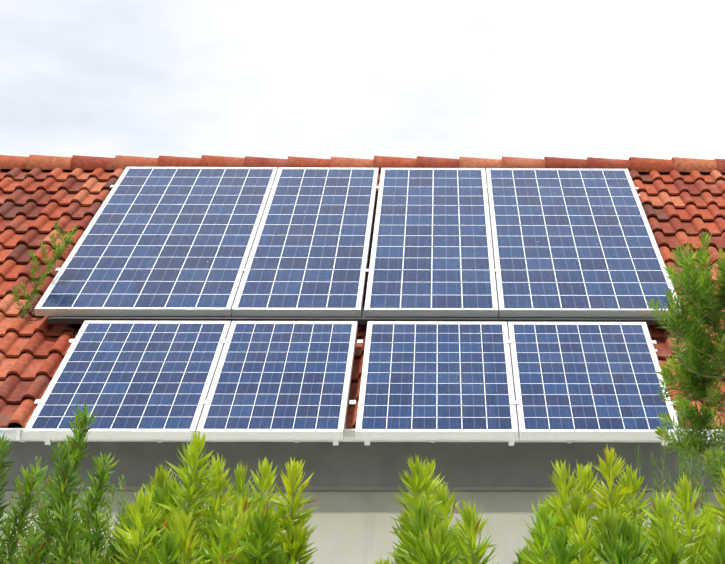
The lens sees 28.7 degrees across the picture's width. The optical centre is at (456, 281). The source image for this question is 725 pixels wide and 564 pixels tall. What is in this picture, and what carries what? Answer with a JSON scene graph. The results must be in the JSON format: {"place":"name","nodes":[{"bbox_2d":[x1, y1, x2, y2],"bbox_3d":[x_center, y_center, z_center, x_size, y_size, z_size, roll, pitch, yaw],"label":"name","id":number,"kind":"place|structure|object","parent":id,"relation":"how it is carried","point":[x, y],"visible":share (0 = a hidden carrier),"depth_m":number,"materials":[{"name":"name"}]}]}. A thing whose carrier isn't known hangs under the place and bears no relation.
{"place":"outdoors","nodes":[
{"label":"outdoors","id":0,"kind":"place"},
{"bbox_2d":[0,402,134,563],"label":"feathery shrub","id":1,"kind":"object","parent":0,"point":[79,550],"depth_m":2.83,"materials":[{"name":"green plant"}]},
{"bbox_2d":[0,513,722,563],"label":"house walls","id":2,"kind":"structure","parent":0,"point":[352,538],"depth_m":9.71,"materials":[{"name":"beige paint"}]},
{"bbox_2d":[0,441,724,491],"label":"roof soffit","id":3,"kind":"structure","parent":2,"relation":"on","point":[461,466],"depth_m":9.28,"materials":[{"name":"paint"}]},
{"bbox_2d":[0,428,724,442],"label":"gutter","id":4,"kind":"object","parent":3,"relation":"attached to","point":[14,434],"visible":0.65,"depth_m":9.23,"materials":[{"name":"paint"}]},
{"bbox_2d":[3,169,724,428],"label":"roof deck","id":5,"kind":"structure","parent":3,"relation":"on","point":[14,425],"depth_m":13.53,"materials":[{"name":"ceramic"}]},
{"bbox_2d":[33,185,677,445],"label":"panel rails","id":6,"kind":"object","parent":5,"relation":"on","point":[335,442],"visible":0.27,"depth_m":9.21,"materials":[{"name":"metal"}]},
{"bbox_2d":[23,321,230,438],"bbox_3d":[-2.180,0.635,9.592,1.070,1.021,1.373,0,-13,-1],"label":"solar panel","id":7,"kind":"object","parent":6,"relation":"attached to","point":[139,379],"visible":0.88,"depth_m":9.46,"materials":[{"name":"glass"}]},
{"bbox_2d":[35,167,277,315],"bbox_3d":[-2.420,-0.424,12.005,1.450,2.006,2.728,0,-13,-1],"label":"solar panel","id":8,"kind":"object","parent":6,"relation":"on","point":[165,241],"visible":0.98,"depth_m":11.63,"materials":[{"name":"glass"}]},
{"bbox_2d":[196,321,357,439],"bbox_3d":[-1.178,0.638,9.605,0.921,1.021,1.373,0,-13,-1],"label":"solar panel","id":9,"kind":"object","parent":6,"relation":"attached to","point":[281,380],"visible":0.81,"depth_m":9.45,"materials":[{"name":"glass"}]},
{"bbox_2d":[232,167,378,316],"bbox_3d":[-1.208,-0.420,12.021,0.958,2.006,2.728,0,-13,-1],"label":"solar panel","id":10,"kind":"object","parent":6,"relation":"on","point":[309,254],"visible":1,"depth_m":11.64,"materials":[{"name":"glass"}]},
{"bbox_2d":[364,168,497,316],"bbox_3d":[-0.204,-0.417,12.034,0.998,2.006,2.728,0,-13,-1],"label":"solar panel","id":11,"kind":"object","parent":6,"relation":"on","point":[432,252],"visible":1,"depth_m":11.66,"materials":[{"name":"glass"}]},
{"bbox_2d":[355,321,517,439],"bbox_3d":[-0.131,0.641,9.619,1.024,1.021,1.373,0,-13,-1],"label":"solar panel","id":12,"kind":"object","parent":6,"relation":"attached to","point":[431,380],"visible":1,"depth_m":9.47,"materials":[{"name":"glass"}]},
{"bbox_2d":[486,168,680,317],"bbox_3d":[0.986,-0.414,12.049,1.366,2.006,2.728,0,-13,-1],"label":"solar panel","id":13,"kind":"object","parent":6,"relation":"on","point":[567,242],"visible":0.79,"depth_m":11.71,"materials":[{"name":"glass"}]},
{"bbox_2d":[508,322,680,439],"bbox_3d":[0.896,0.644,9.632,1.017,1.021,1.373,0,-13,-1],"label":"solar panel","id":14,"kind":"object","parent":6,"relation":"attached to","point":[586,381],"visible":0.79,"depth_m":9.50,"materials":[{"name":"glass"}]},
{"bbox_2d":[0,167,724,428],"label":"roof tiles","id":15,"kind":"object","parent":5,"relation":"on","point":[24,369],"visible":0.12,"depth_m":12.30,"materials":[{"name":"ceramic"}]},
{"bbox_2d":[12,221,77,317],"bbox_3d":[-3.190,-0.093,10.895,0.481,0.887,0.209,9,-16,-35],"label":"branch","id":16,"kind":"object","parent":15,"relation":"on","point":[57,253],"depth_m":10.90,"materials":[{"name":"green plant"}]},
{"bbox_2d":[48,307,670,324],"bbox_3d":[-0.711,0.253,10.581,4.630,0.167,0.217,0,-13,-1],"label":"mounting rail","id":17,"kind":"object","parent":15,"relation":"on","point":[362,320],"visible":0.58,"depth_m":10.48,"materials":[{"name":"grey metal"}]},
{"bbox_2d":[0,154,724,172],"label":"ridge caps","id":18,"kind":"object","parent":15,"relation":"on","point":[74,162],"visible":0.56,"depth_m":14.10,"materials":[{"name":"ceramic"}]},
{"bbox_2d":[0,491,724,513],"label":"wall","id":19,"kind":"structure","parent":2,"relation":"attached to","point":[504,502],"depth_m":9.72,"materials":[{"name":"paint"}]},
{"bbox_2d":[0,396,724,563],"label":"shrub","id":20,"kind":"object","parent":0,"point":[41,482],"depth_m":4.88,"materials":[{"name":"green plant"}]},
{"bbox_2d":[0,0,724,159],"label":"sky","id":21,"kind":"structure","parent":0,"point":[281,79],"materials":[{"name":"white"}]},
{"bbox_2d":[101,429,724,563],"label":"hedge","id":22,"kind":"object","parent":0,"point":[162,505],"depth_m":2.79,"materials":[{"name":"green plant"}]},
{"bbox_2d":[646,229,724,489],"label":"tree","id":23,"kind":"object","parent":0,"point":[700,273],"depth_m":7.24,"materials":[{"name":"green plant"}]}
]}

